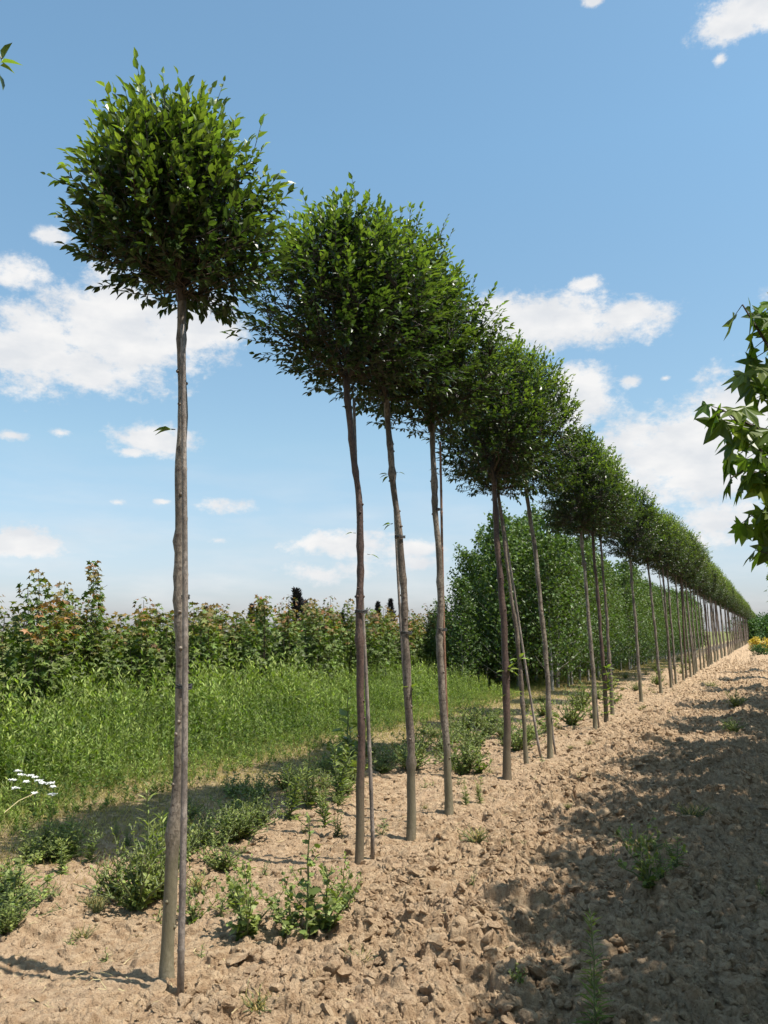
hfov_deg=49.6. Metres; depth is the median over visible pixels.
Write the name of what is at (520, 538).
birch tree
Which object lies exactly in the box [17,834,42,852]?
weed
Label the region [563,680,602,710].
weed
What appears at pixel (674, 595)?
birch tree
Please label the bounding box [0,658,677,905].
grass
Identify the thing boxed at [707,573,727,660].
globe tree
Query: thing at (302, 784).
weed
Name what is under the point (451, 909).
soil clod
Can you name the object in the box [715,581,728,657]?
globe tree
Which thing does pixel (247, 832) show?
weed
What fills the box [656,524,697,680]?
globe tree
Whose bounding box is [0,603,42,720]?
maple sapling
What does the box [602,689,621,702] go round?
weed
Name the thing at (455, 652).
maple sapling
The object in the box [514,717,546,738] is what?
weed
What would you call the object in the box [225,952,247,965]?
soil clod
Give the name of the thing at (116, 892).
weed
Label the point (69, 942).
weed
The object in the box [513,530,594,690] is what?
birch tree
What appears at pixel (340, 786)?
weed
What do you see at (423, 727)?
weed
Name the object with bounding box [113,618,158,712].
maple sapling
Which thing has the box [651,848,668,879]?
weed
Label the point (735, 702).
weed
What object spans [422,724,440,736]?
weed
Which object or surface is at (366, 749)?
weed
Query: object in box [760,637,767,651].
yellow shrub
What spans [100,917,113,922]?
soil clod
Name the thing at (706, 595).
globe tree
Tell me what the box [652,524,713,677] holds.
globe tree
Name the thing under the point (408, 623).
maple sapling
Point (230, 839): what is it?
weed
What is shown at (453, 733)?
weed
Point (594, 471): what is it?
globe tree
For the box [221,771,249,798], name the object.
weed
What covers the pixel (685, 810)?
grass tuft
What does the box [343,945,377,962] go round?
grass tuft
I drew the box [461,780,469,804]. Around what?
weed
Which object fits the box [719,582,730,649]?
globe tree
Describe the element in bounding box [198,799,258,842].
weed
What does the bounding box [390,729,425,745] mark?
weed
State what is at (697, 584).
globe tree
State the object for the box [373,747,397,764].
weed
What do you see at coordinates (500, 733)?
weed
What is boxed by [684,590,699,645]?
birch tree
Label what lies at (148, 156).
globe tree
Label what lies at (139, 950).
soil clod
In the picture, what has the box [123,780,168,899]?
weed
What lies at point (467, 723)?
weed
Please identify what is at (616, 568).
birch tree
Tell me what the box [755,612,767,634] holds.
tree
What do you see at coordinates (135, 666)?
maple sapling
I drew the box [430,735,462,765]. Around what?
weed
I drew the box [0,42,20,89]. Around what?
globe tree
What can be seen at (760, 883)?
weed
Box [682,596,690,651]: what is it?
birch tree
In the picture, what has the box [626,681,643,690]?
weed
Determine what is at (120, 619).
maple sapling
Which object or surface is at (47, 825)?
weed
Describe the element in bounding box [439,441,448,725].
cane
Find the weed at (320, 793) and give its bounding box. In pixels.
[292,783,329,803]
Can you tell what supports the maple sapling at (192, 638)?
on the ground at (58, 989)
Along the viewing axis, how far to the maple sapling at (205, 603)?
17.06 m
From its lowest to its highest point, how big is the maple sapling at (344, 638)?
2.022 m
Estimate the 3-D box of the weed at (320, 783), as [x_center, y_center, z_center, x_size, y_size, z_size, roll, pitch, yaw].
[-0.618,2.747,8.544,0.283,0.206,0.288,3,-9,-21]
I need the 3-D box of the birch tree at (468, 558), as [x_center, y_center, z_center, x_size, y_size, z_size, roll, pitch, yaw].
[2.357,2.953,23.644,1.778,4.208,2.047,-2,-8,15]
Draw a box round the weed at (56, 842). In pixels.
[39,830,94,863]
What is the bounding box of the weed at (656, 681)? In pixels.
[649,673,664,684]
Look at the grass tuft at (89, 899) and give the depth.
4.87 m
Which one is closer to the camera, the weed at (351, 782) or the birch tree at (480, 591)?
the weed at (351, 782)
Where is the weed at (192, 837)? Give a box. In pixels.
[142,804,225,858]
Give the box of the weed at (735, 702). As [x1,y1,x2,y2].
[721,687,749,707]
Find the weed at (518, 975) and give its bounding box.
[508,963,526,983]
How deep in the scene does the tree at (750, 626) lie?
115.99 m
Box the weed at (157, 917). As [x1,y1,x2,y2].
[150,907,162,923]
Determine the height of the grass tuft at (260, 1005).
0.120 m
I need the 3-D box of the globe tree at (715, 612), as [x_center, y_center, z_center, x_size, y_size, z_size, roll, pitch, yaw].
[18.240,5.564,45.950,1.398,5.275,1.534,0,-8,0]
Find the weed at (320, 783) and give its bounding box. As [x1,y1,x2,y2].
[315,770,333,788]
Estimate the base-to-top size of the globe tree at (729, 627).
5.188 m
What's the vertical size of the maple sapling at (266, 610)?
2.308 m
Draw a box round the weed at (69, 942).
[64,932,75,944]
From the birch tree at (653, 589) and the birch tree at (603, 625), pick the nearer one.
the birch tree at (603, 625)
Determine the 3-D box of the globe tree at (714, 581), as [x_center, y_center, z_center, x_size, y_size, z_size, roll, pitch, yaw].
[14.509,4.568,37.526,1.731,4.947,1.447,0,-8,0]
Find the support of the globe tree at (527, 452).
on the ground at (58, 989)
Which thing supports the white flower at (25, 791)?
on the ground at (58, 989)
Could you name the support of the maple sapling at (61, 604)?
on the ground at (58, 989)
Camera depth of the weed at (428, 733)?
11.28 m
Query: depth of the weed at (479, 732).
11.44 m
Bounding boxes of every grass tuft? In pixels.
[70,922,98,938]
[76,891,113,906]
[85,893,110,912]
[178,868,218,891]
[239,978,276,1014]
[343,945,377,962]
[457,822,488,842]
[608,828,671,851]
[670,800,714,816]
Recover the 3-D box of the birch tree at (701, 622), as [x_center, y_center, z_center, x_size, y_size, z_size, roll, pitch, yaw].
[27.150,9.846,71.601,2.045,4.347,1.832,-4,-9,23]
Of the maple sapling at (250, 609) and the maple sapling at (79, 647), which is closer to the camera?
the maple sapling at (79, 647)
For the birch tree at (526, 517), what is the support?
on the ground at (58, 989)
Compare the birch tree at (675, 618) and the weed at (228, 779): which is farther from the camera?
the birch tree at (675, 618)
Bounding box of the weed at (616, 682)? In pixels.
[601,672,618,688]
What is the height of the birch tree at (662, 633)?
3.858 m
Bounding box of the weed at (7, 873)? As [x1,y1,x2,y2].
[0,857,67,910]
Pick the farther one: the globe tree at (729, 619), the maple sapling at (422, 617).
the globe tree at (729, 619)
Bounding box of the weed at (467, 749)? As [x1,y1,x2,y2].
[435,728,490,772]
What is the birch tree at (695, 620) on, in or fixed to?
on the ground at (58, 989)
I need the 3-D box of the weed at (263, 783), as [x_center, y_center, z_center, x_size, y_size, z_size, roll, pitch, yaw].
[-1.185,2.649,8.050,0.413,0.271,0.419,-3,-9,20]
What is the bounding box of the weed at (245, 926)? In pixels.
[225,860,283,940]
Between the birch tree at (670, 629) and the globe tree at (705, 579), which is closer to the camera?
the globe tree at (705, 579)
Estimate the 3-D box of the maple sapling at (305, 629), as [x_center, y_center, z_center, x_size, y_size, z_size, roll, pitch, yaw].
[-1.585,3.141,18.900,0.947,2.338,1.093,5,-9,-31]
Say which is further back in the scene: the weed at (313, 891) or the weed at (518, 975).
the weed at (313, 891)
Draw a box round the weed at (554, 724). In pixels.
[525,701,558,731]
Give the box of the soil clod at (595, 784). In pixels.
[589,782,605,787]
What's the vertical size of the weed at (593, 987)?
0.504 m
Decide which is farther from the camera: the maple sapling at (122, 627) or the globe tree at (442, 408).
the maple sapling at (122, 627)
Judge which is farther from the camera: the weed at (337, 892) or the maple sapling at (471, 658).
the maple sapling at (471, 658)
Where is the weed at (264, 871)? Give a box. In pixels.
[258,861,269,874]
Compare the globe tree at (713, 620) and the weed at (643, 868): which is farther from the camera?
the globe tree at (713, 620)
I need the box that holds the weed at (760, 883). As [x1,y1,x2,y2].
[756,879,766,896]
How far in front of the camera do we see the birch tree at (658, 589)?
44.59 m
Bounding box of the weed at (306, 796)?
[291,744,321,809]
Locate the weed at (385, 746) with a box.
[365,737,386,755]
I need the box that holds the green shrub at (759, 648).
[750,643,767,654]
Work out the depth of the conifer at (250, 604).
25.75 m
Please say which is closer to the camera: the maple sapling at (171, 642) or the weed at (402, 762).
the weed at (402, 762)
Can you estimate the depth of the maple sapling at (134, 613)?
14.39 m
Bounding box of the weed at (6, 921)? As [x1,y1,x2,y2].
[0,896,31,933]
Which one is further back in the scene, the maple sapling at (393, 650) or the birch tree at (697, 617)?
the birch tree at (697, 617)
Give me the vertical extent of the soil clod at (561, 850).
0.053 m
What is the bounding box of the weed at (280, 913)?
[255,870,313,937]
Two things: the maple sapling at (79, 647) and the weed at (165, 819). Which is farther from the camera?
the maple sapling at (79, 647)
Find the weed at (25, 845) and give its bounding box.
[15,814,37,860]
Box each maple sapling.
[0,568,57,737]
[0,594,20,722]
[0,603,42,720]
[2,600,78,739]
[17,597,88,734]
[39,581,84,696]
[39,602,85,697]
[43,599,98,722]
[70,594,118,705]
[70,617,131,728]
[71,560,106,701]
[84,613,121,687]
[97,611,140,705]
[108,614,168,714]
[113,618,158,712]
[115,596,162,715]
[123,603,175,715]
[126,606,167,684]
[152,612,193,689]
[164,601,219,711]
[164,622,194,680]
[188,618,216,684]
[189,614,233,702]
[192,602,219,677]
[194,603,237,687]
[196,605,231,666]
[215,604,229,669]
[220,614,265,696]
[223,610,258,683]
[230,615,262,669]
[232,618,257,670]
[243,596,285,688]
[246,595,268,666]
[250,627,279,682]
[267,618,299,682]
[268,617,308,680]
[269,595,307,684]
[271,603,295,674]
[293,602,334,690]
[296,598,326,674]
[296,611,307,648]
[298,599,332,674]
[304,609,343,692]
[307,606,349,691]
[322,596,345,675]
[333,614,349,673]
[335,598,368,687]
[341,622,354,660]
[348,624,382,682]
[365,608,381,680]
[365,609,386,664]
[366,621,391,694]
[367,605,400,683]
[376,615,401,684]
[380,608,396,659]
[389,614,414,666]
[391,629,419,680]
[396,609,423,663]
[396,613,430,671]
[397,614,429,669]
[416,613,424,632]
[418,603,436,676]
[449,615,461,677]
[456,625,476,680]
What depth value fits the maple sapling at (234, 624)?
16.57 m
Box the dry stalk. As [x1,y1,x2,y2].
[1,791,37,815]
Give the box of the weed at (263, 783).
[235,770,276,799]
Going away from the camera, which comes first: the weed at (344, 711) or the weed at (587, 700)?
the weed at (344, 711)
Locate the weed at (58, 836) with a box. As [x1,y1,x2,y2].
[36,821,88,857]
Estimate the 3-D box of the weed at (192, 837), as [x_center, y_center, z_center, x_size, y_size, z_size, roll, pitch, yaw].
[-1.411,2.272,5.911,0.509,0.390,0.539,-4,-9,25]
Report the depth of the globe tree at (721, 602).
49.17 m
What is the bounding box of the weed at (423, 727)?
[414,716,430,734]
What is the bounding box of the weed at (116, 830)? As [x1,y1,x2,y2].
[113,821,119,835]
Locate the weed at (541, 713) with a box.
[527,697,559,715]
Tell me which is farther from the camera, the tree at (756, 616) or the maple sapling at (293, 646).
the tree at (756, 616)
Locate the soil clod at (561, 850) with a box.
[551,849,568,852]
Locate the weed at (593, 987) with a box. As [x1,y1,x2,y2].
[572,908,615,1023]
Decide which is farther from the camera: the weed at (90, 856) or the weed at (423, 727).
the weed at (423, 727)
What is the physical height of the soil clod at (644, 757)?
0.105 m
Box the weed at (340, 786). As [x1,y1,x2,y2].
[324,743,354,799]
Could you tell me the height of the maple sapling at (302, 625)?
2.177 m
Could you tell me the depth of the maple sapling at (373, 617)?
22.93 m
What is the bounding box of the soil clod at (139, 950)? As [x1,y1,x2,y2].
[133,944,147,955]
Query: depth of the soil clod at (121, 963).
4.01 m
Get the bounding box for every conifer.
[246,603,255,647]
[287,586,306,645]
[373,601,381,622]
[386,598,398,648]
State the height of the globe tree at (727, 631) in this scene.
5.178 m
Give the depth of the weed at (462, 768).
9.32 m
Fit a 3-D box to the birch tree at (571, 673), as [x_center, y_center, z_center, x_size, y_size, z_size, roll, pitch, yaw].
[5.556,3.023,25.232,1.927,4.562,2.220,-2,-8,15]
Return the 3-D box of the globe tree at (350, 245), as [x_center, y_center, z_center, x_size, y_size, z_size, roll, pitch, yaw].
[-0.267,0.024,5.959,1.497,5.027,1.798,-7,-10,39]
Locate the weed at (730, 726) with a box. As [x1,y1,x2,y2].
[719,717,746,732]
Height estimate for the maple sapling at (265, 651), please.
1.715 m
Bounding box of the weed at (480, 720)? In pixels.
[472,704,516,733]
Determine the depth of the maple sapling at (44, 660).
10.82 m
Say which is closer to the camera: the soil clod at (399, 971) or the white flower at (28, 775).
the soil clod at (399, 971)
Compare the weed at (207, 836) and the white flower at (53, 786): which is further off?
the white flower at (53, 786)
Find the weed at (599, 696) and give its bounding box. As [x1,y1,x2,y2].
[596,683,608,699]
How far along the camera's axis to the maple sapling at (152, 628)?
13.69 m
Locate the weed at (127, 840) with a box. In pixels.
[122,824,134,845]
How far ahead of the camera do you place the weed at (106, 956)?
4.12 m
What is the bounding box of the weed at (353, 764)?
[325,729,378,779]
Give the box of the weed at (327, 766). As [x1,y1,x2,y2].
[319,757,340,776]
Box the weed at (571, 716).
[551,689,591,725]
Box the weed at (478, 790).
[474,776,482,802]
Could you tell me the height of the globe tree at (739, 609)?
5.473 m
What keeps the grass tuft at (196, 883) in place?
on the ground at (58, 989)
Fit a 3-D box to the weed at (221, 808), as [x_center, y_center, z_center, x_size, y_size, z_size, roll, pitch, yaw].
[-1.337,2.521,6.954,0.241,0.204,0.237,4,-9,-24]
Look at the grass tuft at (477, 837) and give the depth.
6.12 m
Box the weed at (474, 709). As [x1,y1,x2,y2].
[456,702,497,727]
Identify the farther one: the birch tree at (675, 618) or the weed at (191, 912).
the birch tree at (675, 618)
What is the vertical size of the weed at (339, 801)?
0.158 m
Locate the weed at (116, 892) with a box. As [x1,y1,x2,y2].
[84,847,141,896]
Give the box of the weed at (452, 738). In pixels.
[425,727,458,750]
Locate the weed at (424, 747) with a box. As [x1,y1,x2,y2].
[416,736,430,756]
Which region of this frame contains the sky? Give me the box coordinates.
[0,0,767,630]
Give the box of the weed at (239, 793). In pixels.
[208,785,266,809]
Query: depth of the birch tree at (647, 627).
39.02 m
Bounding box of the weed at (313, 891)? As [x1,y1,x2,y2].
[285,812,327,939]
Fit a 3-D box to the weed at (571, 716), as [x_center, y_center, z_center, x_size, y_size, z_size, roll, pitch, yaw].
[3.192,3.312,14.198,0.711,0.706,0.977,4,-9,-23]
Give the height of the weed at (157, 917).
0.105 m
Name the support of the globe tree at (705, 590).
on the ground at (58, 989)
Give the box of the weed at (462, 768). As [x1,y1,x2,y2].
[439,745,480,774]
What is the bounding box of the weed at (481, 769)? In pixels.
[462,746,493,773]
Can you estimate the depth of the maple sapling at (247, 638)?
18.58 m
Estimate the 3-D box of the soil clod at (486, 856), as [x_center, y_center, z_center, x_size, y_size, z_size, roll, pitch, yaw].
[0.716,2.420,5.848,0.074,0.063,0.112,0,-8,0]
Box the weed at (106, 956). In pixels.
[100,948,111,962]
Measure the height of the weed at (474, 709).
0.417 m
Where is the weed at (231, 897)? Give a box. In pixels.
[212,863,252,905]
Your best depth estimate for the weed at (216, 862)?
5.75 m
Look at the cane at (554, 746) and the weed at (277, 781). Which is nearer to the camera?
the weed at (277, 781)
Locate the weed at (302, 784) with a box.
[285,768,317,788]
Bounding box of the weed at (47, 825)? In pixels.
[38,811,55,859]
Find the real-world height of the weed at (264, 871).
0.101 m
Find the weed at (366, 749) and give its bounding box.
[339,738,374,756]
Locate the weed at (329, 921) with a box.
[288,863,359,935]
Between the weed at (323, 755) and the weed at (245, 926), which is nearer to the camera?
the weed at (245, 926)
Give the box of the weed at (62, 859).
[52,837,70,874]
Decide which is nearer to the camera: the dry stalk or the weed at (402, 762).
the dry stalk
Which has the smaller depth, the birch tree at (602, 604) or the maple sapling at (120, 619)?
the maple sapling at (120, 619)
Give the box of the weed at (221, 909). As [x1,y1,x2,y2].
[211,894,230,916]
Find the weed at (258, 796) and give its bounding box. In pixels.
[249,780,264,808]
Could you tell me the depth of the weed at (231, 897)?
4.72 m
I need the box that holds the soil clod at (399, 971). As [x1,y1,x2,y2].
[392,966,405,979]
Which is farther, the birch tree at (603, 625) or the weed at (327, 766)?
the birch tree at (603, 625)
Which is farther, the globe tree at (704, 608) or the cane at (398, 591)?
the globe tree at (704, 608)
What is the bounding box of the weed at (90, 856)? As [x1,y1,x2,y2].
[82,816,102,862]
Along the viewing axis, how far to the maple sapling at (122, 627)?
13.80 m
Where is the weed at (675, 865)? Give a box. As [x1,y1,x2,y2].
[662,836,688,869]
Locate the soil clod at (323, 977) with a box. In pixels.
[312,971,331,983]
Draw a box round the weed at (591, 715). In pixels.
[583,705,602,718]
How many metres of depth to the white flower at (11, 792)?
7.51 m
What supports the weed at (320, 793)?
on the ground at (58, 989)
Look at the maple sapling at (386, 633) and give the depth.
21.19 m
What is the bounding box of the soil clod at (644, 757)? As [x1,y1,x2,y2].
[639,753,652,761]
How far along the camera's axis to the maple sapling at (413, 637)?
22.65 m
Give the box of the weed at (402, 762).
[376,735,452,770]
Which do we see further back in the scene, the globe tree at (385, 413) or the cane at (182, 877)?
the globe tree at (385, 413)
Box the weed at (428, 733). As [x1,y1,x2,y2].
[416,730,438,749]
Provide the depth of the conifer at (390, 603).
31.80 m
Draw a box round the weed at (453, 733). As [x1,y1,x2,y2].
[435,724,463,741]
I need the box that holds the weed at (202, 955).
[194,942,205,956]
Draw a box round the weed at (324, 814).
[314,773,332,826]
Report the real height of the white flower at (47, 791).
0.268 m
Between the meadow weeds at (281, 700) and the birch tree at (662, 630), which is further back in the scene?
the birch tree at (662, 630)
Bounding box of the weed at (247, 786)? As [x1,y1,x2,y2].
[237,777,262,793]
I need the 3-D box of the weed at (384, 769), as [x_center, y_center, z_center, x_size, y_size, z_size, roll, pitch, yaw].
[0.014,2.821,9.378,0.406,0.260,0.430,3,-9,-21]
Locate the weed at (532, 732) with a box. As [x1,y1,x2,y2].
[499,713,544,743]
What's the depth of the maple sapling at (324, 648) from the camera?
18.38 m
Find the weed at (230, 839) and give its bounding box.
[207,812,238,842]
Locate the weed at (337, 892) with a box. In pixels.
[322,851,362,907]
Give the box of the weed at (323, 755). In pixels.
[314,751,331,768]
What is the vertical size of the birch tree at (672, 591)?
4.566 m
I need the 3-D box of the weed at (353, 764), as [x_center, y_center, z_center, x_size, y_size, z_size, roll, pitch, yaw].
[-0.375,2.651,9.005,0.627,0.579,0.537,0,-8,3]
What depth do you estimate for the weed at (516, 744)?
11.18 m
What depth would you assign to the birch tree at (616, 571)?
33.08 m
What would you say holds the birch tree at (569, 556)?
on the ground at (58, 989)
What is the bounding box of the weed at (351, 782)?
[321,768,368,793]
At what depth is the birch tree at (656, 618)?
41.94 m
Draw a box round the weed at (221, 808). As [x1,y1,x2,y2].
[210,802,239,821]
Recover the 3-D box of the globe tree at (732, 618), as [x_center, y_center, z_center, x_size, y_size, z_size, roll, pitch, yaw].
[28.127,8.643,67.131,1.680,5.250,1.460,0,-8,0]
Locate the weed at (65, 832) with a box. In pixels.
[39,814,92,844]
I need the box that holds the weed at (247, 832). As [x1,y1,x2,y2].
[218,799,283,839]
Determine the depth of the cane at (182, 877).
3.79 m
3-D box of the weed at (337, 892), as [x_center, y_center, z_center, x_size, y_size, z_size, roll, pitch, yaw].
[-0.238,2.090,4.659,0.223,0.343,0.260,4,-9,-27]
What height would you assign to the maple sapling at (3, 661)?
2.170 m
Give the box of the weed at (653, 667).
[645,661,667,670]
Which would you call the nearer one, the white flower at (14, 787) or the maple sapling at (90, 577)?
the white flower at (14, 787)
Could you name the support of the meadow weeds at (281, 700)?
on the ground at (58, 989)
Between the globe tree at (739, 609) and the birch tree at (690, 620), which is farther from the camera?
the globe tree at (739, 609)
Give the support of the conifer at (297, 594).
on the ground at (58, 989)
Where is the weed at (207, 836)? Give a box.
[187,797,252,846]
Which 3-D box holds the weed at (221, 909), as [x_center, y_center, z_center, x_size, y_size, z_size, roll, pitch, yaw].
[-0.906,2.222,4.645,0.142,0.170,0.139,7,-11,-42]
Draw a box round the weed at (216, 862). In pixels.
[187,830,258,871]
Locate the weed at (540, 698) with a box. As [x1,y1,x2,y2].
[533,691,545,702]
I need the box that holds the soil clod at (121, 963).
[116,960,127,965]
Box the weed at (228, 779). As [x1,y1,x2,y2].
[223,768,232,791]
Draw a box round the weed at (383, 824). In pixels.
[376,818,389,829]
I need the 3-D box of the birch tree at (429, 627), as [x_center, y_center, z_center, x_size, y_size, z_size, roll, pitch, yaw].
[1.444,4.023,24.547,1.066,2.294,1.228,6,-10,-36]
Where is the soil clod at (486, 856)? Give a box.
[481,852,489,859]
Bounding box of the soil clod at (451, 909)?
[446,904,454,915]
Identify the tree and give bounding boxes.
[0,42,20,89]
[40,47,297,978]
[221,172,457,864]
[291,200,480,840]
[337,250,525,815]
[415,324,572,779]
[419,610,447,662]
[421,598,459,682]
[433,542,498,679]
[435,575,498,683]
[449,390,544,763]
[450,552,500,682]
[453,524,511,681]
[455,501,546,683]
[467,339,598,758]
[474,545,530,680]
[479,516,546,686]
[494,517,554,683]
[498,511,563,680]
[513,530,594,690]
[514,501,560,680]
[522,505,601,687]
[531,423,629,729]
[538,441,639,721]
[538,536,605,686]
[540,537,600,684]
[552,548,606,681]
[567,449,642,714]
[569,534,625,680]
[579,537,623,677]
[586,556,630,677]
[592,553,629,674]
[595,478,666,702]
[595,573,633,675]
[605,560,635,669]
[605,568,634,673]
[606,569,634,670]
[613,557,652,669]
[615,587,641,670]
[618,502,678,693]
[619,575,649,667]
[624,581,655,667]
[625,569,659,666]
[628,564,660,663]
[638,580,665,663]
[639,511,693,687]
[639,591,658,665]
[642,578,666,659]
[642,587,662,663]
[643,511,691,683]
[647,582,669,659]
[649,591,666,661]
[651,582,676,660]
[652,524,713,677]
[653,588,671,659]
[654,589,681,657]
[655,604,677,656]
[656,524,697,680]
[659,601,675,659]
[660,592,679,658]
[665,586,689,653]
[666,539,701,676]
[667,591,679,653]
[669,549,704,673]
[670,588,690,653]
[670,592,683,657]
[672,527,704,674]
[672,592,685,656]
[675,596,688,655]
[676,558,711,671]
[679,547,712,668]
[679,594,695,650]
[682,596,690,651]
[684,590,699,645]
[684,591,700,653]
[687,560,721,664]
[688,564,720,665]
[689,543,712,667]
[691,565,714,666]
[691,601,701,645]
[692,598,705,648]
[694,292,767,571]
[696,602,706,649]
[698,561,726,660]
[700,562,718,663]
[701,598,718,658]
[702,583,731,655]
[705,562,722,661]
[707,568,727,657]
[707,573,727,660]
[708,566,725,656]
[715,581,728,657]
[717,580,732,655]
[718,578,736,637]
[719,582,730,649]
[721,579,732,652]
[721,580,736,654]
[721,591,740,651]
[721,597,735,652]
[722,592,736,653]
[724,617,741,638]
[727,594,737,650]
[729,594,740,649]
[730,585,743,649]
[731,588,740,649]
[733,596,743,645]
[737,594,743,647]
[737,617,762,642]
[740,599,747,645]
[742,605,748,644]
[753,616,767,640]
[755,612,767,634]
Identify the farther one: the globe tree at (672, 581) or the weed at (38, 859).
the globe tree at (672, 581)
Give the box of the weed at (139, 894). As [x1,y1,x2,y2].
[74,819,188,911]
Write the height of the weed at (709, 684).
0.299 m
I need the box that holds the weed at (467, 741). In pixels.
[454,733,482,747]
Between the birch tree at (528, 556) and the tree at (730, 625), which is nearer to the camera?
the birch tree at (528, 556)
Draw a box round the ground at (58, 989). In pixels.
[0,631,767,1023]
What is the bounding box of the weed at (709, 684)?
[700,678,719,686]
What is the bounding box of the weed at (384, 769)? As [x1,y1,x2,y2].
[365,751,402,772]
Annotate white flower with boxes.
[6,778,18,806]
[8,786,21,816]
[11,769,20,798]
[16,773,25,802]
[19,780,29,810]
[25,774,34,804]
[27,792,39,820]
[28,776,38,804]
[34,779,43,807]
[38,781,45,808]
[43,781,54,810]
[46,785,57,811]
[46,793,58,822]
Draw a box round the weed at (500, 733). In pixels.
[480,709,519,737]
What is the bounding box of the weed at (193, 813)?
[187,795,203,819]
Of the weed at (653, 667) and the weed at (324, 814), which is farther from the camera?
the weed at (653, 667)
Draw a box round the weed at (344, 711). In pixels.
[331,688,365,763]
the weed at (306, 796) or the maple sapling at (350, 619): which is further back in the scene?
the maple sapling at (350, 619)
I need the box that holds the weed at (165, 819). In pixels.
[159,808,168,832]
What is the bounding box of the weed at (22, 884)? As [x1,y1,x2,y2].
[1,859,31,899]
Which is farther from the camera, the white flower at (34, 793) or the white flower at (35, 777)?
the white flower at (35, 777)
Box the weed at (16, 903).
[0,878,61,933]
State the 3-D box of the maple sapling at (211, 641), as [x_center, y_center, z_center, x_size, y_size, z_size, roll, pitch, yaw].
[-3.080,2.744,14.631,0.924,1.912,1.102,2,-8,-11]
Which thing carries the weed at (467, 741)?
on the ground at (58, 989)
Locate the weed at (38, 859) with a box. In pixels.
[17,835,61,864]
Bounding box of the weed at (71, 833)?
[57,804,86,856]
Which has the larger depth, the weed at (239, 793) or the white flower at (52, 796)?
the weed at (239, 793)
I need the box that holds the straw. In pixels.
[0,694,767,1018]
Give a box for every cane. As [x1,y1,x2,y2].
[177,324,188,996]
[352,398,374,859]
[393,446,407,751]
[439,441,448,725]
[500,499,541,757]
[531,538,556,754]
[589,609,599,727]
[659,572,673,684]
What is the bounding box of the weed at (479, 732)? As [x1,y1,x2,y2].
[448,713,503,745]
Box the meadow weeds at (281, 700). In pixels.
[0,637,531,833]
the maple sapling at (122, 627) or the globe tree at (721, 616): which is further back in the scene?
the globe tree at (721, 616)
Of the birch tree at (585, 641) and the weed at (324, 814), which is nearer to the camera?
the weed at (324, 814)
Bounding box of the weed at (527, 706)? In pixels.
[524,693,529,709]
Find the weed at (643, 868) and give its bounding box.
[612,815,687,889]
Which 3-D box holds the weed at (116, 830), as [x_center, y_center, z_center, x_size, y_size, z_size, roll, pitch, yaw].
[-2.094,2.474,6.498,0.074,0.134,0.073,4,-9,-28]
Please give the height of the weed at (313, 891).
0.644 m
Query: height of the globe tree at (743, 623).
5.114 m
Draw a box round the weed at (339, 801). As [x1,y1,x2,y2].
[330,790,350,805]
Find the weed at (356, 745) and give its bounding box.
[329,735,357,758]
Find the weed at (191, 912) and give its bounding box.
[177,872,220,924]
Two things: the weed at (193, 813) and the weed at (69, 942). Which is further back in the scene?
the weed at (193, 813)
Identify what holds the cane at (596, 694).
on the ground at (58, 989)
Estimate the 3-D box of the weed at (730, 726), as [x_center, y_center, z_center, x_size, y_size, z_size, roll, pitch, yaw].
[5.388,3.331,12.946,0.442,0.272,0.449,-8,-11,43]
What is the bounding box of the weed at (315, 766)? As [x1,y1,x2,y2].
[299,758,328,774]
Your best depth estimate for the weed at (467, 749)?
9.52 m
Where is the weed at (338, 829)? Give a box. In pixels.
[331,804,344,837]
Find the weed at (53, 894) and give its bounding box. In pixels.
[48,879,62,896]
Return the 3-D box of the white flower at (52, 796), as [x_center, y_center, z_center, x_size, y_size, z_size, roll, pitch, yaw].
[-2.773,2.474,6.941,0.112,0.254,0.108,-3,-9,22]
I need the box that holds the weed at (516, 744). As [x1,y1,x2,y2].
[500,720,546,750]
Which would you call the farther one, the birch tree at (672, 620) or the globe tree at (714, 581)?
the birch tree at (672, 620)
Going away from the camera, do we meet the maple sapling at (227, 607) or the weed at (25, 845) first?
the weed at (25, 845)
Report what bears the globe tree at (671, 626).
on the ground at (58, 989)
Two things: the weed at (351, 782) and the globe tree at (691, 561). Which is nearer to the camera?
the weed at (351, 782)
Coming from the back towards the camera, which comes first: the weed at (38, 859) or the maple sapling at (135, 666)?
the maple sapling at (135, 666)
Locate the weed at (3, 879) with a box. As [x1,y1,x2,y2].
[0,845,40,893]
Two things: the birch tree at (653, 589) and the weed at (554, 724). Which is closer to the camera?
the weed at (554, 724)
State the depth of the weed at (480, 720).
12.78 m
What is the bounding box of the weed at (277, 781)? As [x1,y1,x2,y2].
[266,760,320,789]
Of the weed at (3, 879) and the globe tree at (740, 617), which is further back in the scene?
the globe tree at (740, 617)
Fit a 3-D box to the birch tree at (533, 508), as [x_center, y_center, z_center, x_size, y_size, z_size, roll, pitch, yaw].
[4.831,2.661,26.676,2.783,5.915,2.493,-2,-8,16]
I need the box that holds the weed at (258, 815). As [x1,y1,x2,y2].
[230,781,290,824]
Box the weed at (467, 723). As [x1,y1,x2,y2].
[432,693,487,734]
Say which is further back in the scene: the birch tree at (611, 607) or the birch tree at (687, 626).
the birch tree at (687, 626)
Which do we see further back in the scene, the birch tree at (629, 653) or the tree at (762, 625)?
the tree at (762, 625)
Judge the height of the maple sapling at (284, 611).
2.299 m
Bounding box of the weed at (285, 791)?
[278,785,299,795]
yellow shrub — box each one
[748,636,760,650]
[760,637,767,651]
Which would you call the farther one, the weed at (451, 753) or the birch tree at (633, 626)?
the birch tree at (633, 626)
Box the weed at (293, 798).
[276,761,305,819]
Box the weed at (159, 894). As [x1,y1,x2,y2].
[119,810,208,900]

